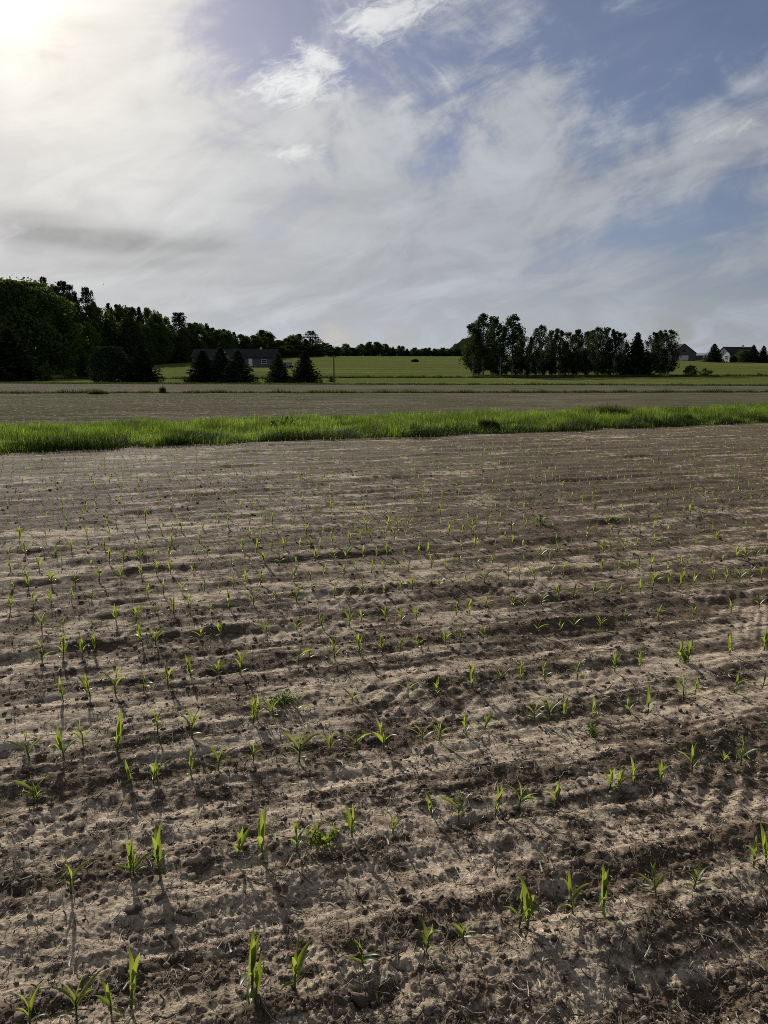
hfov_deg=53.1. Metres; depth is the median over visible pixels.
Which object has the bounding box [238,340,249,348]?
spruce tree
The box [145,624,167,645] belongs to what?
corn seedling
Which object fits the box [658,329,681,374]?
poplar tree
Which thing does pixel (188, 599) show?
corn seedling
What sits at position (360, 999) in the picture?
soil clods
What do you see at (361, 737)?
corn seedling
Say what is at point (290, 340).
broadleaf tree
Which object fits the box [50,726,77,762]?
corn seedling
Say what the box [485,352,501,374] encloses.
understory shrub
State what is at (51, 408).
field
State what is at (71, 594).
corn seedling
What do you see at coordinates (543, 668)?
corn seedling
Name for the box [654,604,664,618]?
corn seedling
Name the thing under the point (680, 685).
corn seedling
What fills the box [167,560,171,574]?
corn seedling
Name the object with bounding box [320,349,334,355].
broadleaf tree
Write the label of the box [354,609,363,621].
corn seedling
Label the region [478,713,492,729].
corn seedling
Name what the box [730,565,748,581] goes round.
corn seedling
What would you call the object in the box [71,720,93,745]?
corn seedling
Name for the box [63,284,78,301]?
pine tree
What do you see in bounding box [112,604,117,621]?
corn seedling
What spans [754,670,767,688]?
corn seedling
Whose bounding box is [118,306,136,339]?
broadleaf tree
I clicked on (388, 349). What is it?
broadleaf tree
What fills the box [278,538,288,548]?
corn seedling
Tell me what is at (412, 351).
broadleaf tree
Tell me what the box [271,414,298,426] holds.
tall weed
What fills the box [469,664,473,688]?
corn seedling
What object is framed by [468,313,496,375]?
poplar tree
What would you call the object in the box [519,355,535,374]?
understory shrub
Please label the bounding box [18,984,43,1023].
corn seedling
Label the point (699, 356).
shed
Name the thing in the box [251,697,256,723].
corn seedling
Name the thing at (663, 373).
understory shrub
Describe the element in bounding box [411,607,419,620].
corn seedling
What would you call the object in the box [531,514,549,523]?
weed
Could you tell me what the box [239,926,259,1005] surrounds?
corn seedling
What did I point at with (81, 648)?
corn seedling
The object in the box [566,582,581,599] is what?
corn seedling
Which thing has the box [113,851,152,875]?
corn seedling
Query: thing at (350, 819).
corn seedling
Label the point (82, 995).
corn seedling
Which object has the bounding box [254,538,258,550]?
corn seedling
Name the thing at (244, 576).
corn seedling
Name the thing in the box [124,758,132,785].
corn seedling
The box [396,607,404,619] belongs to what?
corn seedling
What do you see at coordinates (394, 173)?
sky
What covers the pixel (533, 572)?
corn seedling
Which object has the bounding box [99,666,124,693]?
corn seedling
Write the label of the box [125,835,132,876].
corn seedling
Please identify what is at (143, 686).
corn seedling
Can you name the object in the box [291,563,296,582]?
corn seedling
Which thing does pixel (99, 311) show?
broadleaf tree
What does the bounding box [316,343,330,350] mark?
broadleaf tree
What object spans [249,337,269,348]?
broadleaf tree
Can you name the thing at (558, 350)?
poplar tree
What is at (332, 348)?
broadleaf tree
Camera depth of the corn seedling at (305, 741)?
3.79 m
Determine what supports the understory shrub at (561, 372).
on the meadow
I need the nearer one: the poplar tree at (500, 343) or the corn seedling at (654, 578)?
the corn seedling at (654, 578)
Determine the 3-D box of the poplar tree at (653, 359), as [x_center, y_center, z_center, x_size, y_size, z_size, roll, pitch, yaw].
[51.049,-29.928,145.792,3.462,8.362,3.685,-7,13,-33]
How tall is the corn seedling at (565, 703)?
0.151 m
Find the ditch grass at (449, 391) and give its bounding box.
[0,388,767,393]
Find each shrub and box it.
[38,362,54,379]
[61,368,75,377]
[470,349,481,374]
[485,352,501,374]
[496,355,510,374]
[510,353,523,374]
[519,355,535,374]
[533,350,546,374]
[545,349,557,374]
[557,347,569,374]
[570,350,582,374]
[581,351,593,374]
[592,350,603,374]
[606,358,613,374]
[655,363,666,374]
[683,365,698,374]
[699,368,713,375]
[730,356,737,361]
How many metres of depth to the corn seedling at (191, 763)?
3.65 m
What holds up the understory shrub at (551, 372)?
on the meadow
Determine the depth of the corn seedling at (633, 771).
3.55 m
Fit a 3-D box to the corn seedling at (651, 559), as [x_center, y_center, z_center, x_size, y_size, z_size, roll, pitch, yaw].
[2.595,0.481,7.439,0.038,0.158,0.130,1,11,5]
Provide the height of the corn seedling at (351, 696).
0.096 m
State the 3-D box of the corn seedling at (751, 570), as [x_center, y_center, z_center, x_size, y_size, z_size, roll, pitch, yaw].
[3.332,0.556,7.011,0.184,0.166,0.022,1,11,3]
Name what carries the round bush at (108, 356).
on the meadow
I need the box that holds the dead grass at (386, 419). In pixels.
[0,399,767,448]
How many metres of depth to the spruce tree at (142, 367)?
109.19 m
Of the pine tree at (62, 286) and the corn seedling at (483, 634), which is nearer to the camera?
the corn seedling at (483, 634)
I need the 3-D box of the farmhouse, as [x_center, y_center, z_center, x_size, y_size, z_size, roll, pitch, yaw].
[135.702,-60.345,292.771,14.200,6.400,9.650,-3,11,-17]
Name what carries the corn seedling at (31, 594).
on the field at (256, 908)
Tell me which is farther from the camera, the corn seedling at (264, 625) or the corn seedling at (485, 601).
the corn seedling at (485, 601)
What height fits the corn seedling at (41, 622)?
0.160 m
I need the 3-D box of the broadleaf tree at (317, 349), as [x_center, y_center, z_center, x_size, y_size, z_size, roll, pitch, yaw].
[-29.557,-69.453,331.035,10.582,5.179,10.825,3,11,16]
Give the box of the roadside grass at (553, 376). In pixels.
[42,373,767,378]
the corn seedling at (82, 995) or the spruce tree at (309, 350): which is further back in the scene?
the spruce tree at (309, 350)
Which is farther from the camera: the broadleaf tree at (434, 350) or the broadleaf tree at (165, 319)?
the broadleaf tree at (434, 350)
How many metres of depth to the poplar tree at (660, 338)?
148.06 m
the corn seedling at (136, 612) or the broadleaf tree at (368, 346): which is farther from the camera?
the broadleaf tree at (368, 346)
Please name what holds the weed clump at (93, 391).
on the field at (51, 408)
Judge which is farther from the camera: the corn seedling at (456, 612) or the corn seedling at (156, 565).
the corn seedling at (156, 565)
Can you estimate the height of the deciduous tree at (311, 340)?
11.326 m
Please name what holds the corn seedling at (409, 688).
on the field at (256, 908)
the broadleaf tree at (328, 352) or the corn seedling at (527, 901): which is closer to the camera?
the corn seedling at (527, 901)
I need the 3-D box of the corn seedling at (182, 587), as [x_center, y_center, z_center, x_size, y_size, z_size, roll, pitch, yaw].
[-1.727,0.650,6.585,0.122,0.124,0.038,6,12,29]
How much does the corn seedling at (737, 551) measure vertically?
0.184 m
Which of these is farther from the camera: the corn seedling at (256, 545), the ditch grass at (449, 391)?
the ditch grass at (449, 391)
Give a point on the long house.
(260, 357)
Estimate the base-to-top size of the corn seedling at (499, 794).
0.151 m
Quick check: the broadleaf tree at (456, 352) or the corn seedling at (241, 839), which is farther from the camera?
the broadleaf tree at (456, 352)
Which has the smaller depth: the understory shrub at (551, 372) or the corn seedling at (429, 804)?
the corn seedling at (429, 804)
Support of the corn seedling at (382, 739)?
on the field at (256, 908)
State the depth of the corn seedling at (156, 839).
2.91 m
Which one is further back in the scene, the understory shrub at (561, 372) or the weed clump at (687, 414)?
the understory shrub at (561, 372)
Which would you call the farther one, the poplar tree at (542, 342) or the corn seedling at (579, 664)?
the poplar tree at (542, 342)
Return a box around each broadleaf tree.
[0,276,103,373]
[1,293,92,370]
[46,318,79,369]
[66,315,90,370]
[78,318,102,366]
[82,316,104,368]
[85,302,122,341]
[110,304,135,352]
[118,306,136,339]
[125,318,148,355]
[142,307,167,361]
[142,326,161,362]
[149,313,176,345]
[181,323,205,346]
[183,334,207,361]
[187,322,214,348]
[199,335,220,348]
[210,327,234,343]
[217,329,243,348]
[237,334,257,346]
[240,335,260,340]
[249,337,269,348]
[255,330,276,348]
[273,346,293,357]
[275,340,289,346]
[282,338,300,345]
[282,345,300,356]
[287,334,304,349]
[294,345,308,356]
[309,345,326,355]
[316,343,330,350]
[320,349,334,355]
[326,345,336,355]
[333,346,344,355]
[341,343,351,355]
[348,347,357,355]
[355,344,366,355]
[362,341,373,355]
[372,342,382,355]
[379,343,391,355]
[395,345,405,355]
[409,348,418,355]
[415,348,424,355]
[423,347,434,355]
[430,348,439,355]
[438,348,446,355]
[444,348,453,355]
[451,348,461,355]
[735,350,750,361]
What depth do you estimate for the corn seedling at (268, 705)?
4.24 m
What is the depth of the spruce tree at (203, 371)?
105.40 m
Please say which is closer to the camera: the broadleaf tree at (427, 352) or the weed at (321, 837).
the weed at (321, 837)
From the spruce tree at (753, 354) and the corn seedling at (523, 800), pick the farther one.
the spruce tree at (753, 354)
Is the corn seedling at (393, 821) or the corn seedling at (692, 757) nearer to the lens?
the corn seedling at (393, 821)
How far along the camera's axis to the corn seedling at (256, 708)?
4.22 m
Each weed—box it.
[268,689,292,705]
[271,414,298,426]
[303,820,347,848]
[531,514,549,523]
[583,722,601,737]
[680,647,689,662]
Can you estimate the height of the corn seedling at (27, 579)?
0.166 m
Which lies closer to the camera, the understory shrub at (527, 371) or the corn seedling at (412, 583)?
the corn seedling at (412, 583)
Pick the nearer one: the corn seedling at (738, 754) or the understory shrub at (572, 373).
the corn seedling at (738, 754)
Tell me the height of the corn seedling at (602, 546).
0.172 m
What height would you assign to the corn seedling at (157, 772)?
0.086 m
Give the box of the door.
[679,355,688,359]
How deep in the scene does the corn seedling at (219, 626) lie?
5.52 m
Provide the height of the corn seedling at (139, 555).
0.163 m
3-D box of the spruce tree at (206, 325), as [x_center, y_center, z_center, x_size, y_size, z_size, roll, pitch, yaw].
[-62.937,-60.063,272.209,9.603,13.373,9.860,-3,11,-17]
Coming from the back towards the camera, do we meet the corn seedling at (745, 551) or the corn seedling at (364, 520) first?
the corn seedling at (364, 520)
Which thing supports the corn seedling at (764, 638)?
on the field at (256, 908)
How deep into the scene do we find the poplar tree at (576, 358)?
146.30 m
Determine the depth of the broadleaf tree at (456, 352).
344.01 m
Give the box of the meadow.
[0,356,767,383]
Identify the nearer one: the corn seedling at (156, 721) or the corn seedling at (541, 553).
the corn seedling at (156, 721)
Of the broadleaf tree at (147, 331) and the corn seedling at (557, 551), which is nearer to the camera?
the corn seedling at (557, 551)
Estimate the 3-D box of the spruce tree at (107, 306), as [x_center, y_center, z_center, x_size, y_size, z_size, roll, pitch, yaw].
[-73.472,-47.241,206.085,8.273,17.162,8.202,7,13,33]
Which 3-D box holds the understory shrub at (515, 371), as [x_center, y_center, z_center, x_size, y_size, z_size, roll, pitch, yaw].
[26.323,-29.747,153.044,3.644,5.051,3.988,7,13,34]
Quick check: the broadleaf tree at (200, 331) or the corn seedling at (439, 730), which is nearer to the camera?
the corn seedling at (439, 730)
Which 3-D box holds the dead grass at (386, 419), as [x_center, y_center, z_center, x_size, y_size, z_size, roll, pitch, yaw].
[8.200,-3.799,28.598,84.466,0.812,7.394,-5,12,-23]
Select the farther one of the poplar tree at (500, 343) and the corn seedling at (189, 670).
the poplar tree at (500, 343)
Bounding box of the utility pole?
[331,355,335,382]
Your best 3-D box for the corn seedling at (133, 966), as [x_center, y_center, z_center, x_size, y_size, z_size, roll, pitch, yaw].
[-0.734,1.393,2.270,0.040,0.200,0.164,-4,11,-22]
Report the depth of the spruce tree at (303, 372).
102.60 m
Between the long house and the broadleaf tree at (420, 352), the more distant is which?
the broadleaf tree at (420, 352)
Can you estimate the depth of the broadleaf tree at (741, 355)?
280.89 m
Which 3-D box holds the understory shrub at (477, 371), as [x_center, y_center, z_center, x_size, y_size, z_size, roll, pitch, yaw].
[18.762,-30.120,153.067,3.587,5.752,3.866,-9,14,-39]
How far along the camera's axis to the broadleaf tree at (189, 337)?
250.68 m
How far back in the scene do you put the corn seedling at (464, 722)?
4.07 m
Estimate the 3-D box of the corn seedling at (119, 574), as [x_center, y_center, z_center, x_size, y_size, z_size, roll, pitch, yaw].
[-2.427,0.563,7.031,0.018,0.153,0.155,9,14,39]
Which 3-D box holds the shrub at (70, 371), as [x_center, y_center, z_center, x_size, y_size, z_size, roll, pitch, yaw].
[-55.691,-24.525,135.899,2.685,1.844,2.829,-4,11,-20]
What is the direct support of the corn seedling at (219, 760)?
on the field at (256, 908)
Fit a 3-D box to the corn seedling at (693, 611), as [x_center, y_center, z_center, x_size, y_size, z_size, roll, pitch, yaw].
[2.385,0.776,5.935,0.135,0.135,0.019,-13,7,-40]
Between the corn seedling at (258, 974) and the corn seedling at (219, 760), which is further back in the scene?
the corn seedling at (219, 760)
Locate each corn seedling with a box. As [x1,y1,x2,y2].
[5,592,16,608]
[5,730,43,760]
[7,558,14,571]
[13,775,47,803]
[16,525,24,539]
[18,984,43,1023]
[21,540,29,555]
[23,572,29,587]
[25,641,54,662]
[26,781,46,802]
[29,591,41,608]
[32,613,52,630]
[36,554,43,569]
[45,569,55,584]
[45,589,54,606]
[50,614,69,629]
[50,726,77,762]
[51,968,103,1021]
[53,633,69,660]
[56,856,89,892]
[57,676,65,701]
[65,539,79,551]
[70,586,75,602]
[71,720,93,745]
[74,637,90,657]
[77,674,91,695]
[90,632,94,652]
[94,566,107,581]
[94,978,127,1013]
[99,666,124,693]
[111,566,123,579]
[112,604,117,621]
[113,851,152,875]
[114,708,123,751]
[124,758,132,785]
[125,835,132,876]
[128,946,139,1006]
[129,603,143,620]
[131,549,148,561]
[136,622,142,646]
[139,673,152,689]
[144,709,163,733]
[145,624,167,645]
[145,757,170,782]
[148,821,166,874]
[152,760,160,780]
[154,560,160,574]
[159,661,176,687]
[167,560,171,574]
[169,595,180,614]
[172,707,204,737]
[177,581,187,590]
[183,591,194,609]
[184,747,196,776]
[185,654,192,677]
[195,627,205,639]
[206,660,227,675]
[206,746,237,770]
[216,620,222,635]
[227,590,229,608]
[229,827,251,858]
[236,648,247,674]
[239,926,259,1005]
[242,590,263,605]
[243,569,252,583]
[245,742,261,762]
[249,694,264,719]
[250,954,263,1004]
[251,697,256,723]
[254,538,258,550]
[254,803,266,859]
[257,618,274,632]
[260,551,264,563]
[263,697,278,717]
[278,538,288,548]
[280,934,311,989]
[282,728,321,761]
[287,585,303,601]
[288,820,308,852]
[289,690,312,710]
[290,647,312,664]
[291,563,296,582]
[302,644,314,658]
[317,610,324,627]
[320,638,343,659]
[323,732,342,754]
[341,728,371,751]
[342,607,356,627]
[342,688,356,702]
[342,802,363,836]
[344,544,353,558]
[348,938,382,967]
[353,631,363,656]
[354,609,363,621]
[361,516,369,529]
[372,633,386,653]
[373,719,395,749]
[375,607,390,619]
[383,541,390,555]
[389,813,397,834]
[391,638,406,650]
[396,578,404,588]
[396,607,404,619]
[396,676,418,696]
[405,575,415,589]
[408,720,436,743]
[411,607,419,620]
[411,633,424,646]
[415,914,440,951]
[425,792,432,816]
[429,556,436,568]
[431,721,451,739]
[432,677,440,695]
[439,791,472,820]
[440,629,451,644]
[451,921,479,940]
[453,600,461,614]
[460,710,473,734]
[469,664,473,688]
[477,569,495,582]
[478,594,491,608]
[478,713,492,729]
[479,625,487,641]
[493,667,510,682]
[494,782,503,815]
[503,887,540,928]
[505,780,536,810]
[519,875,549,929]
[520,660,524,680]
[525,563,536,578]
[526,699,545,722]
[533,544,549,559]
[538,695,566,722]
[540,660,555,680]
[545,779,560,807]
[553,541,562,555]
[556,585,559,601]
[557,618,564,631]
[557,870,589,915]
[560,694,568,719]
[565,614,583,626]
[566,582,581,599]
[566,658,585,679]
[592,696,597,718]
[593,614,606,628]
[599,863,608,920]
[600,539,605,552]
[603,768,618,788]
[607,540,618,551]
[608,651,618,671]
[608,768,628,791]
[625,697,636,712]
[630,755,638,785]
[633,862,670,897]
[636,650,642,668]
[638,574,646,592]
[644,684,650,710]
[647,570,666,589]
[649,555,654,568]
[650,534,659,546]
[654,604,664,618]
[658,757,664,782]
[671,675,697,700]
[676,639,684,661]
[678,742,700,773]
[679,554,685,567]
[679,570,685,587]
[683,638,693,661]
[683,863,717,888]
[688,604,696,619]
[694,677,700,694]
[708,569,716,583]
[715,746,729,766]
[727,633,733,655]
[729,737,761,765]
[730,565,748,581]
[733,674,747,692]
[736,544,739,558]
[740,565,758,579]
[741,544,750,557]
[745,836,760,867]
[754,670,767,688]
[760,627,767,650]
[760,822,767,863]
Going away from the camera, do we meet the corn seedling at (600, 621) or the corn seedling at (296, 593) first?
the corn seedling at (600, 621)
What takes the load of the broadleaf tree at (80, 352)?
on the meadow
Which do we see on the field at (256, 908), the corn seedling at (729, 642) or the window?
the corn seedling at (729, 642)
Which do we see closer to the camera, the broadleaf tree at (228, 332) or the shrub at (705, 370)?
the shrub at (705, 370)
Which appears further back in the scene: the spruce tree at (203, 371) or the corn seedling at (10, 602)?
the spruce tree at (203, 371)
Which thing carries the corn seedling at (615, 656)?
on the field at (256, 908)
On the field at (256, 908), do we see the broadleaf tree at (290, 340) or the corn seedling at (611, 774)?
the corn seedling at (611, 774)
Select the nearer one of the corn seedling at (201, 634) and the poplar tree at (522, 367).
the corn seedling at (201, 634)
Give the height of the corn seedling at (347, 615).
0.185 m
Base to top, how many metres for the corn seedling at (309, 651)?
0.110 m
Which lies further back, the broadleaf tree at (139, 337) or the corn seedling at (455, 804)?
the broadleaf tree at (139, 337)
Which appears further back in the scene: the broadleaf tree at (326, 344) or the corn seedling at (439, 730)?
the broadleaf tree at (326, 344)
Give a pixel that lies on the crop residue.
(456, 939)
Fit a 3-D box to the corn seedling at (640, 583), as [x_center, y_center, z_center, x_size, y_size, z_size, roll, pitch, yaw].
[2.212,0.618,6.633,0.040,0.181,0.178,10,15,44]
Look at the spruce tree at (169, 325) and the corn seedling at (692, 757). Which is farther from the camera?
the spruce tree at (169, 325)
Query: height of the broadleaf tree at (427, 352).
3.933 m
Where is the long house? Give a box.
[190,347,280,366]
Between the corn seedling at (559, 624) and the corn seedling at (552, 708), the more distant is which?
the corn seedling at (559, 624)
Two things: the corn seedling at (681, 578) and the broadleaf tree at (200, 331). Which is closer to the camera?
the corn seedling at (681, 578)
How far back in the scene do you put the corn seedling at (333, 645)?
5.05 m
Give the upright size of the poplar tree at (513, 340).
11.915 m
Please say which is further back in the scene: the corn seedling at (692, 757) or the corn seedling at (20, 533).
the corn seedling at (20, 533)
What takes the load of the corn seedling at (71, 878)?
on the field at (256, 908)
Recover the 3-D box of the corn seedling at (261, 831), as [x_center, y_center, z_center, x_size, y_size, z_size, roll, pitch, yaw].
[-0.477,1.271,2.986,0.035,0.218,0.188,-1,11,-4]
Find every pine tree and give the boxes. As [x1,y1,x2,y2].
[36,276,49,362]
[41,285,73,351]
[56,280,87,352]
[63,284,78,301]
[77,286,103,345]
[171,312,192,346]
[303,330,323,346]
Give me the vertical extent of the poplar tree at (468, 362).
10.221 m
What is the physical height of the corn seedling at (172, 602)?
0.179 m
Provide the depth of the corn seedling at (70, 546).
8.11 m
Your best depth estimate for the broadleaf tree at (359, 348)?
343.61 m
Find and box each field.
[0,383,767,426]
[0,422,767,1023]
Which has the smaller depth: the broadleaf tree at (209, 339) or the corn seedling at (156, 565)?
the corn seedling at (156, 565)
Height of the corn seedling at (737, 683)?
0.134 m
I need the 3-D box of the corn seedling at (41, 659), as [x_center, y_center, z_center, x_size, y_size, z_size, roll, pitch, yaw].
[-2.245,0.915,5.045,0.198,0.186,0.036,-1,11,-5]
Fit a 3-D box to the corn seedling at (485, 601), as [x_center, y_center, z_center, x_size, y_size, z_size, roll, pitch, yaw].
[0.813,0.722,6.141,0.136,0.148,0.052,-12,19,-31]
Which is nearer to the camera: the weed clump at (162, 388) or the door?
the weed clump at (162, 388)
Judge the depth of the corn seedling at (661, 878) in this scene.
2.77 m
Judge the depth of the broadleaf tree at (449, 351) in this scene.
344.20 m
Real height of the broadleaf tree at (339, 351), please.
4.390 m
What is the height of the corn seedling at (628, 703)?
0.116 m
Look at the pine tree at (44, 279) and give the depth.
177.84 m
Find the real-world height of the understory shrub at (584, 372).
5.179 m
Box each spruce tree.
[0,327,52,381]
[72,292,88,358]
[104,303,121,344]
[120,344,166,381]
[135,307,145,326]
[167,321,180,355]
[181,350,220,382]
[202,323,212,347]
[208,347,239,381]
[217,349,259,382]
[232,332,238,344]
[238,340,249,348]
[261,353,290,382]
[285,350,322,382]
[301,342,315,356]
[389,347,397,355]
[402,348,410,355]
[614,332,656,375]
[700,344,727,361]
[743,345,758,362]
[754,346,767,362]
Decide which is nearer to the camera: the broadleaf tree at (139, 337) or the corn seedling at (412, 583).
the corn seedling at (412, 583)
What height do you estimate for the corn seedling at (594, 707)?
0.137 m
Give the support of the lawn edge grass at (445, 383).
on the meadow
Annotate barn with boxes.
[669,344,696,360]
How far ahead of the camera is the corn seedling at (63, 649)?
5.08 m
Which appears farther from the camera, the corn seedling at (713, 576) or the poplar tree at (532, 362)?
the poplar tree at (532, 362)
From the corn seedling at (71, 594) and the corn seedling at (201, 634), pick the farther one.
the corn seedling at (71, 594)
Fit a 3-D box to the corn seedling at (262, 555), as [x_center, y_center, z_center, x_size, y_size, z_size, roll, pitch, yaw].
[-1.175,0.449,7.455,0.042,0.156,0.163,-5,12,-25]
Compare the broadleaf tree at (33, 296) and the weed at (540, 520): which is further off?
the broadleaf tree at (33, 296)
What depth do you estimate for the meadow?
162.13 m
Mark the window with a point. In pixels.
(263, 361)
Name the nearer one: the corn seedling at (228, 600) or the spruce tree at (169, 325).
the corn seedling at (228, 600)
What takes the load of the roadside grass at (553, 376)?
on the meadow
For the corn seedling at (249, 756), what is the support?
on the field at (256, 908)
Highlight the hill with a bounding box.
[450,338,469,350]
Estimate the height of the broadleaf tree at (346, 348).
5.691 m
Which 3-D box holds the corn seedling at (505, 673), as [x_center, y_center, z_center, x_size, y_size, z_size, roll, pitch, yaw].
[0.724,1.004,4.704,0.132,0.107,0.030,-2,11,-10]
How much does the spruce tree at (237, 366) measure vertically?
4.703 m
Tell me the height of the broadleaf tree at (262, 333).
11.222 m
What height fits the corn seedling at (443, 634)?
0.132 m
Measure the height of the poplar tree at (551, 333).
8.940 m
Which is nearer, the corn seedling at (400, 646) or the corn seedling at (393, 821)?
the corn seedling at (393, 821)
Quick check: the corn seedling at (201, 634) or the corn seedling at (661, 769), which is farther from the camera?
the corn seedling at (201, 634)
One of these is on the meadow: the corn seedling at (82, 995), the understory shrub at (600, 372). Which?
the understory shrub at (600, 372)
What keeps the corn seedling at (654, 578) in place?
on the field at (256, 908)
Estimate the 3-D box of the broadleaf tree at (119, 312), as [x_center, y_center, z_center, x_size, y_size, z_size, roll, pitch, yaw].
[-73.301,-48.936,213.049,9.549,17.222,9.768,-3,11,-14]
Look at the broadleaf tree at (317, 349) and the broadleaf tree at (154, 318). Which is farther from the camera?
the broadleaf tree at (317, 349)
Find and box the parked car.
[284,362,293,367]
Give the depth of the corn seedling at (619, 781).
3.51 m
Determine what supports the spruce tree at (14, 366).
on the meadow
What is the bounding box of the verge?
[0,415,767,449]
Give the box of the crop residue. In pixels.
[0,471,767,1023]
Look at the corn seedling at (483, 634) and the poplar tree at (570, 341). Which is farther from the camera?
the poplar tree at (570, 341)
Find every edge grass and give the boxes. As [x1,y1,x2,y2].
[0,381,767,385]
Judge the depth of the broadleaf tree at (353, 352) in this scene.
343.36 m
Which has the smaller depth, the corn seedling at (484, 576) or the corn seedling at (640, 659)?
the corn seedling at (640, 659)
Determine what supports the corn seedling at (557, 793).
on the field at (256, 908)
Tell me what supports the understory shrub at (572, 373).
on the meadow
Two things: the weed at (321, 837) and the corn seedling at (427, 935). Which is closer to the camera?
the corn seedling at (427, 935)
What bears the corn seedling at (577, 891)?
on the field at (256, 908)
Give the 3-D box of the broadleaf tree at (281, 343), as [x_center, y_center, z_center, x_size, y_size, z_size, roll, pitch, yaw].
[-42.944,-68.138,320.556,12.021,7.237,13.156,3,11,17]
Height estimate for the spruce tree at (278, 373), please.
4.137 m
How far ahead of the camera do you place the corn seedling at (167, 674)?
4.69 m
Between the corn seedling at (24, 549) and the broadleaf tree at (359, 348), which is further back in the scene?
the broadleaf tree at (359, 348)
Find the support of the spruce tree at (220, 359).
on the meadow
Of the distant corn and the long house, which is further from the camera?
the long house
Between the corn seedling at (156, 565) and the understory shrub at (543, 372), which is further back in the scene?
the understory shrub at (543, 372)
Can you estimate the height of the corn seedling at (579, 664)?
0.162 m
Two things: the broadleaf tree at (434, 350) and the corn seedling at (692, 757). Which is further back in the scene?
the broadleaf tree at (434, 350)
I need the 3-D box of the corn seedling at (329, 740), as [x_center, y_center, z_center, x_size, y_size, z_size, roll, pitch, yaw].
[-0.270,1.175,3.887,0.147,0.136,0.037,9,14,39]
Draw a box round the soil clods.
[0,467,767,1023]
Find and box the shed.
[696,353,707,359]
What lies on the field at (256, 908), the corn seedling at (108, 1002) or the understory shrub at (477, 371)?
the corn seedling at (108, 1002)
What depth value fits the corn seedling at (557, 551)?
7.84 m
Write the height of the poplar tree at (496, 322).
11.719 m
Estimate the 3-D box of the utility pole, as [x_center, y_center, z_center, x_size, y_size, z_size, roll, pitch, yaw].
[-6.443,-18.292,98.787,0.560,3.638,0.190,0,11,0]
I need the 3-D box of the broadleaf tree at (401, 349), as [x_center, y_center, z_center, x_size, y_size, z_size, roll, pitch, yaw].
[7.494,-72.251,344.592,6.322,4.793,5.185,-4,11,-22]
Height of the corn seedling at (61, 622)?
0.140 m
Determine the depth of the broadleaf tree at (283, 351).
308.84 m
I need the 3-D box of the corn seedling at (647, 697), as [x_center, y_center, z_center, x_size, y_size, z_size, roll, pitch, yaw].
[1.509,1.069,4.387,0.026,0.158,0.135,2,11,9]
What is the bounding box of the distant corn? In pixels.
[0,421,767,625]
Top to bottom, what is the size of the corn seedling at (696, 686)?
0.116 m
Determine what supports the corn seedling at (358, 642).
on the field at (256, 908)
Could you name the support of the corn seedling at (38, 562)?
on the field at (256, 908)
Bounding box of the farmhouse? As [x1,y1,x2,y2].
[720,345,758,361]
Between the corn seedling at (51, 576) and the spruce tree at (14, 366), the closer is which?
the corn seedling at (51, 576)
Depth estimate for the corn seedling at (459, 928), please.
2.56 m
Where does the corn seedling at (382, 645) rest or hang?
on the field at (256, 908)
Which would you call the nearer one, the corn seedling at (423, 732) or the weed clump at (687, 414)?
the corn seedling at (423, 732)
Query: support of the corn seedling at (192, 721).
on the field at (256, 908)
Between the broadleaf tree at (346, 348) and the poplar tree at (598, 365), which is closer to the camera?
the poplar tree at (598, 365)
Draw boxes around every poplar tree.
[458,323,486,374]
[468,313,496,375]
[484,316,505,374]
[490,327,510,375]
[502,314,525,375]
[513,332,528,374]
[524,336,539,375]
[531,324,552,374]
[544,330,555,373]
[550,328,569,375]
[560,332,577,374]
[568,329,590,375]
[581,331,597,374]
[586,327,607,375]
[599,327,613,374]
[604,329,626,374]
[615,332,629,372]
[643,332,663,374]
[651,329,668,373]
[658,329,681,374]
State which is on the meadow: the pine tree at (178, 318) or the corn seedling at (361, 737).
the pine tree at (178, 318)
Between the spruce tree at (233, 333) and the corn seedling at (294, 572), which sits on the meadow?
the spruce tree at (233, 333)
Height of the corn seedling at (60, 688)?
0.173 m
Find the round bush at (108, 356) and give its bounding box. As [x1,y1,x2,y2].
[84,346,130,381]
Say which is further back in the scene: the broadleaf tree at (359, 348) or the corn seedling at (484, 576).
the broadleaf tree at (359, 348)
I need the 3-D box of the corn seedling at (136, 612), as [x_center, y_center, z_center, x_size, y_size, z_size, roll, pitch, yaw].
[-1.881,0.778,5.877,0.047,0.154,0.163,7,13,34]
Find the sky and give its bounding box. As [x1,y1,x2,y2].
[0,0,767,356]
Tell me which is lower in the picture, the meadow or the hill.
the meadow
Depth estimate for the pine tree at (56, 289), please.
161.58 m
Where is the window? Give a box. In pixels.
[261,359,266,363]
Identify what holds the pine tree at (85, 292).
on the meadow
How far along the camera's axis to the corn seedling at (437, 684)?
4.53 m
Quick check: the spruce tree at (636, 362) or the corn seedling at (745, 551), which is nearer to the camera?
the corn seedling at (745, 551)
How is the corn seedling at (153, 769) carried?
on the field at (256, 908)
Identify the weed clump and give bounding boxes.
[87,388,108,393]
[157,385,166,391]
[474,416,499,429]
[589,401,633,414]
[673,410,691,419]
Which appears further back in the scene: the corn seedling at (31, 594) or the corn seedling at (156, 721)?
the corn seedling at (31, 594)
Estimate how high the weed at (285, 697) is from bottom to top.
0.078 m
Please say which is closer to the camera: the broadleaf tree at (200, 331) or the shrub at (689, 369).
the shrub at (689, 369)
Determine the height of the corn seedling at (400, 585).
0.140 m

